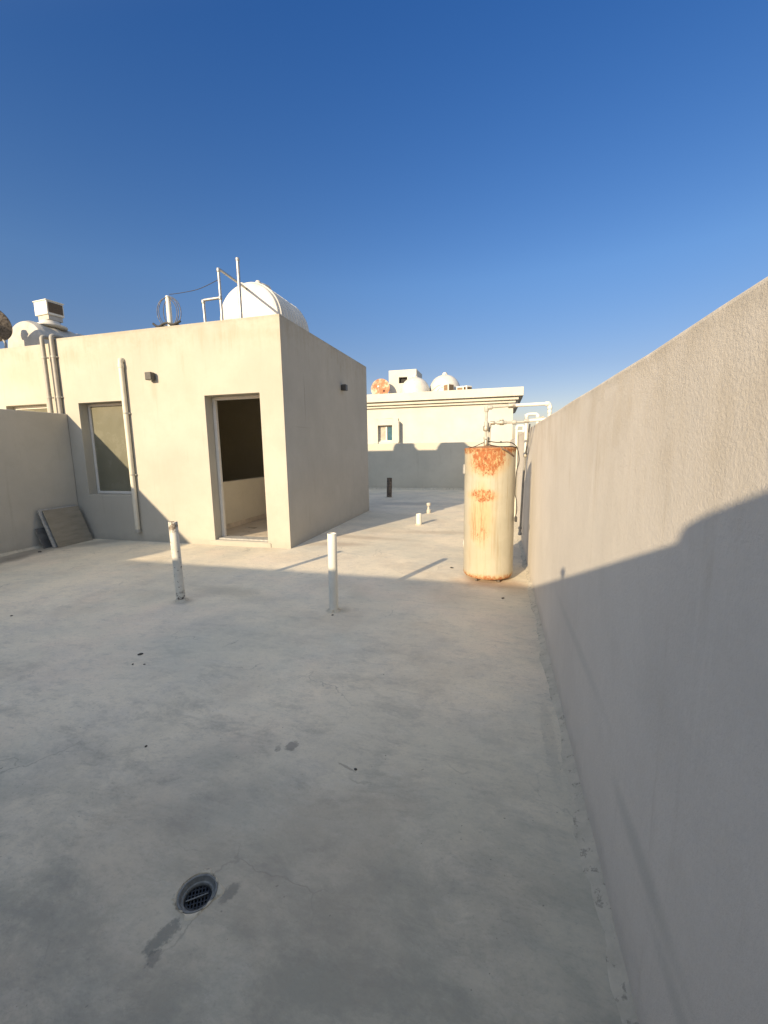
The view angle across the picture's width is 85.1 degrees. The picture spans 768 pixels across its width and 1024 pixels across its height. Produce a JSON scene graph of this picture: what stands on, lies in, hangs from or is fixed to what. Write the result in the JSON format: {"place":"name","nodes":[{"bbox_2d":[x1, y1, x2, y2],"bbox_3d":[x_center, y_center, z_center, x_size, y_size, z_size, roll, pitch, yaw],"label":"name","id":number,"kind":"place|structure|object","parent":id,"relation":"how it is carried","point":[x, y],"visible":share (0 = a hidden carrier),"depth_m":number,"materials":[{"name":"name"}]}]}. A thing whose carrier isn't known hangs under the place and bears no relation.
{"place":"outdoors","nodes":[
{"label":"outdoors","id":0,"kind":"place"},
{"bbox_2d":[0,489,621,1023],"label":"rooftop floor","id":1,"kind":"structure","parent":0,"point":[422,865],"depth_m":1.74,"materials":[{"name":"grey concrete"}]},
{"bbox_2d":[0,344,57,412],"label":"rooftop room","id":2,"kind":"object","parent":1,"relation":"on","point":[22,384],"visible":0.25,"depth_m":6.96,"materials":[{"name":"beige paint"}]},
{"bbox_2d":[14,405,46,411],"bbox_3d":[-5.979,-1.160,7.267,0.907,1.327,0.044,1,9,15],"label":"window","id":3,"kind":"structure","parent":2,"relation":"in","point":[43,408],"depth_m":7.16,"materials":[{"name":"white metal"}]},
{"bbox_2d":[8,320,83,347],"bbox_3d":[-7.838,-3.953,10.710,1.184,1.320,2.570,1,9,15],"label":"water tank","id":4,"kind":"object","parent":2,"relation":"on","point":[26,333],"visible":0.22,"depth_m":9.49,"materials":[{"name":"white plastic"}]},
{"bbox_2d":[32,299,63,322],"bbox_3d":[-7.949,-4.744,9.938,0.480,0.436,0.410,2,9,21],"label":"air cooler","id":5,"kind":"object","parent":4,"relation":"on","point":[46,309],"visible":0.93,"depth_m":9.80,"materials":[{"name":"white metal"}]},
{"bbox_2d":[39,335,53,412],"bbox_3d":[-5.379,-1.347,6.907,0.088,2.992,0.218,1,9,15],"label":"drain pipe","id":6,"kind":"object","parent":2,"relation":"attached to","point":[44,357],"visible":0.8,"depth_m":6.69,"materials":[{"name":"grey plastic"}]},
{"bbox_3d":[-8.235,-3.323,8.873,0.060,1.210,0.058,1,9,15],"label":"dish mast","id":7,"kind":"object","parent":2,"relation":"on","visible":0},
{"bbox_2d":[0,311,12,340],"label":"satellite dish","id":8,"kind":"object","parent":7,"relation":"attached to","point":[6,329],"visible":1,"depth_m":8.87,"materials":[{"name":"metal"}]},
{"bbox_2d":[0,409,77,556],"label":"parapet wall","id":9,"kind":"structure","parent":1,"relation":"on","point":[36,468],"depth_m":6.26,"materials":[{"name":"grey paint"}]},
{"bbox_2d":[35,527,51,548],"bbox_3d":[-5.172,0.386,6.435,0.136,0.299,0.260,1,9,15],"label":"leaning board","id":10,"kind":"object","parent":1,"relation":"on","point":[41,533],"visible":0.47,"depth_m":6.37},
{"bbox_2d":[37,505,74,547],"bbox_3d":[-5.053,0.216,6.612,0.243,0.580,0.590,1,9,15],"label":"leaning board","id":11,"kind":"object","parent":1,"relation":"on","point":[47,530],"visible":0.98,"depth_m":6.36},
{"bbox_2d":[42,506,92,546],"bbox_3d":[-5.005,0.220,6.631,0.243,0.565,0.570,1,9,15],"label":"leaning board","id":12,"kind":"object","parent":1,"relation":"on","point":[67,525],"visible":1,"depth_m":6.61,"materials":[{"name":"wood"}]},
{"bbox_2d":[168,521,188,602],"bbox_3d":[-1.944,0.479,3.956,0.130,0.786,0.133,-6,10,-29],"label":"standing pipe","id":13,"kind":"object","parent":1,"relation":"on","point":[176,561],"visible":0.99,"depth_m":3.92,"materials":[{"name":"white plastic"}]},
{"bbox_2d":[172,868,224,920],"bbox_3d":[-0.598,1.255,1.346,0.139,0.071,0.138,7,12,43],"label":"floor drain","id":14,"kind":"object","parent":1,"relation":"in","point":[196,894],"visible":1,"depth_m":1.35,"materials":[{"name":"black plastic"}]},
{"bbox_2d":[54,314,368,548],"bbox_3d":[-2.832,-1.363,8.185,4.060,3.265,3.862,1,9,15],"label":"rooftop room","id":15,"kind":"object","parent":1,"relation":"on","point":[249,432],"visible":0.96,"depth_m":6.46,"materials":[{"name":"beige paint"}]},
{"bbox_2d":[49,334,63,413],"bbox_3d":[-5.188,-1.342,6.855,0.088,2.992,0.218,1,9,15],"label":"drain pipe","id":16,"kind":"object","parent":15,"relation":"attached to","point":[55,371],"visible":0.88,"depth_m":6.64,"materials":[{"name":"grey plastic"}]},
{"bbox_2d":[87,402,130,493],"bbox_3d":[-4.397,-1.027,6.835,0.882,1.458,0.049,1,9,15],"label":"window","id":17,"kind":"structure","parent":15,"relation":"in","point":[106,420],"depth_m":6.85,"materials":[{"name":"beige glass"}]},
{"bbox_2d":[117,357,140,532],"bbox_3d":[-3.943,-1.002,6.497,0.097,2.686,0.101,1,9,15],"label":"drain pipe","id":18,"kind":"object","parent":15,"relation":"attached to","point":[120,365],"visible":1,"depth_m":6.46,"materials":[{"name":"grey plastic"}]},
{"bbox_2d":[145,372,155,380],"bbox_3d":[-3.458,-2.007,6.194,0.104,0.113,0.109,1,9,15],"label":"wall lamp","id":19,"kind":"object","parent":15,"relation":"attached to","point":[149,376],"visible":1,"depth_m":6.15,"materials":[{"name":"grey glass"}]},
{"bbox_2d":[152,296,180,326],"bbox_3d":[-3.223,-2.777,6.218,0.516,0.795,0.106,1,9,12],"label":"roof pipe","id":20,"kind":"object","parent":15,"relation":"on","point":[169,321],"visible":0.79,"depth_m":6.15,"materials":[{"name":"white plastic"}]},
{"bbox_2d":[201,268,246,321],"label":"roof pipes","id":21,"kind":"object","parent":15,"relation":"on","point":[219,297],"visible":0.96,"depth_m":5.95,"materials":[{"name":"metal"}]},
{"bbox_2d":[169,280,217,294],"bbox_3d":[-2.745,-3.232,6.018,0.851,0.110,0.015,1,9,16],"label":"overhead cable","id":22,"kind":"object","parent":21,"relation":"attached to","point":[196,289],"visible":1,"depth_m":6.00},
{"bbox_2d":[235,257,242,317],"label":"roof pipe","id":23,"kind":"object","parent":15,"relation":"on","point":[237,259],"visible":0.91,"depth_m":5.82,"materials":[{"name":"metal"}]},
{"bbox_2d":[220,280,308,331],"bbox_3d":[-2.098,-3.306,7.508,1.164,1.283,1.270,1,9,15],"label":"water tank","id":24,"kind":"object","parent":15,"relation":"on","point":[259,298],"visible":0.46,"depth_m":6.88,"materials":[{"name":"white plastic"}]},
{"bbox_2d":[341,384,347,390],"bbox_3d":[-0.748,-2.327,7.834,0.109,0.113,0.104,1,9,15],"label":"wall lamp","id":25,"kind":"object","parent":15,"relation":"attached to","point":[344,387],"visible":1,"depth_m":7.79,"materials":[{"name":"black glass"}]},
{"bbox_2d":[327,532,340,612],"bbox_3d":[-0.443,0.537,3.641,0.138,0.715,0.144,2,9,15],"label":"standing pipe","id":26,"kind":"object","parent":1,"relation":"on","point":[332,570],"visible":0.98,"depth_m":3.61,"materials":[{"name":"white plastic"}]},
{"bbox_2d":[385,478,392,497],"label":"standing pipe","id":27,"kind":"object","parent":1,"relation":"on","point":[389,487],"visible":0.94,"depth_m":12.16,"materials":[{"name":"metal"}]},
{"bbox_2d":[415,513,422,524],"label":"standing pipe","id":28,"kind":"object","parent":1,"relation":"on","point":[418,518],"visible":0.98,"depth_m":7.77,"materials":[{"name":"white plastic"}]},
{"bbox_2d":[426,503,430,512],"bbox_3d":[0.977,-0.086,9.206,0.112,0.235,0.112,1,9,15],"label":"pipe fitting","id":29,"kind":"object","parent":1,"relation":"on","point":[428,509],"visible":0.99,"depth_m":9.17,"materials":[{"name":"white plastic"}]},
{"bbox_2d":[368,441,509,489],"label":"parapet wall","id":30,"kind":"structure","parent":1,"relation":"on","point":[430,466],"depth_m":14.51,"materials":[{"name":"paint"}]},
{"bbox_2d":[463,405,543,582],"bbox_3d":[1.192,-0.189,4.407,0.736,1.840,0.530,7,11,42],"label":"water heater","id":31,"kind":"object","parent":1,"relation":"on","point":[489,471],"visible":1,"depth_m":4.29,"materials":[{"name":"beige metal"}]},
{"bbox_2d":[508,401,551,415],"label":"supply pipe","id":32,"kind":"object","parent":31,"relation":"attached to","point":[548,404],"visible":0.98,"depth_m":4.20,"materials":[{"name":"white plastic"}]},
{"bbox_2d":[524,417,546,422],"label":"supply pipe","id":33,"kind":"object","parent":31,"relation":"attached to","point":[528,420],"visible":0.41,"depth_m":4.26,"materials":[{"name":"white plastic"}]},
{"bbox_2d":[510,277,767,1023],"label":"parapet wall","id":34,"kind":"structure","parent":1,"relation":"on","point":[642,540],"depth_m":0.89,"materials":[{"name":"paint"}]},
{"bbox_2d":[514,424,524,516],"bbox_3d":[2.590,-0.777,8.028,0.192,1.778,0.068,1,9,15],"label":"pipe","id":35,"kind":"object","parent":34,"relation":"attached to","point":[517,431],"depth_m":7.93,"materials":[{"name":"white plastic"}]},
{"bbox_2d":[525,423,530,452],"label":"wall pipe","id":36,"kind":"object","parent":34,"relation":"attached to","point":[527,438],"depth_m":4.95,"materials":[{"name":"white plastic"}]},
{"bbox_2d":[518,412,539,534],"bbox_3d":[1.895,-0.448,5.497,0.188,1.638,0.559,1,9,15],"label":"pipe","id":37,"kind":"object","parent":34,"relation":"attached to","point":[536,414],"depth_m":5.28,"materials":[{"name":"white plastic"}]},
{"bbox_2d":[0,0,767,438],"label":"sky","id":38,"kind":"structure","parent":0,"point":[540,196],"materials":[{"name":"blue"}]},
{"bbox_2d":[367,386,523,443],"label":"neighbour house","id":39,"kind":"structure","parent":0,"point":[437,416],"depth_m":19.48,"materials":[{"name":"beige paint"}]},
{"bbox_2d":[379,426,391,441],"bbox_3d":[0.110,-3.845,20.516,0.710,0.760,0.072,1,9,15],"label":"window","id":40,"kind":"structure","parent":39,"relation":"in","point":[385,432],"depth_m":20.52,"materials":[{"name":"white metal"}]},
{"bbox_2d":[389,369,421,392],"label":"roof tower","id":41,"kind":"structure","parent":39,"relation":"on","point":[398,379],"depth_m":20.84,"materials":[{"name":"beige paint"}]},
{"bbox_2d":[400,375,429,392],"bbox_3d":[1.511,-5.917,20.320,1.483,1.440,1.483,1,9,15],"label":"water tank","id":42,"kind":"object","parent":39,"relation":"on","point":[415,383],"visible":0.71,"depth_m":19.76,"materials":[{"name":"white plastic"}]},
{"bbox_2d":[429,372,459,390],"bbox_3d":[2.993,-6.050,20.576,1.607,1.580,1.607,1,9,15],"label":"water tank","id":43,"kind":"object","parent":39,"relation":"on","point":[443,378],"visible":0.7,"depth_m":20.02,"materials":[{"name":"white plastic"}]},
{"bbox_2d":[443,383,453,390],"bbox_3d":[3.038,-5.722,19.661,0.352,0.600,0.372,-6,10,-31],"label":"air conditioner","id":44,"kind":"object","parent":39,"relation":"on","point":[448,386],"visible":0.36,"depth_m":19.51,"materials":[{"name":"white metal"}]},
{"bbox_2d":[456,386,463,389],"bbox_3d":[3.576,-5.640,19.529,0.352,0.420,0.352,2,9,18],"label":"air conditioner","id":45,"kind":"object","parent":39,"relation":"on","point":[459,387],"visible":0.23,"depth_m":19.35,"materials":[{"name":"white metal"}]},
{"bbox_3d":[-0.123,-5.641,20.779,0.060,0.910,0.058,1,9,15],"label":"dish mast","id":46,"kind":"object","parent":39,"relation":"on","visible":0},
{"bbox_2d":[371,379,389,393],"bbox_3d":[-0.180,-6.079,20.516,0.691,0.924,0.691,-6,10,-31],"label":"satellite dish","id":47,"kind":"object","parent":46,"relation":"attached to","point":[380,386],"visible":0.95,"depth_m":20.57,"materials":[{"name":"orange metal"}]}
]}

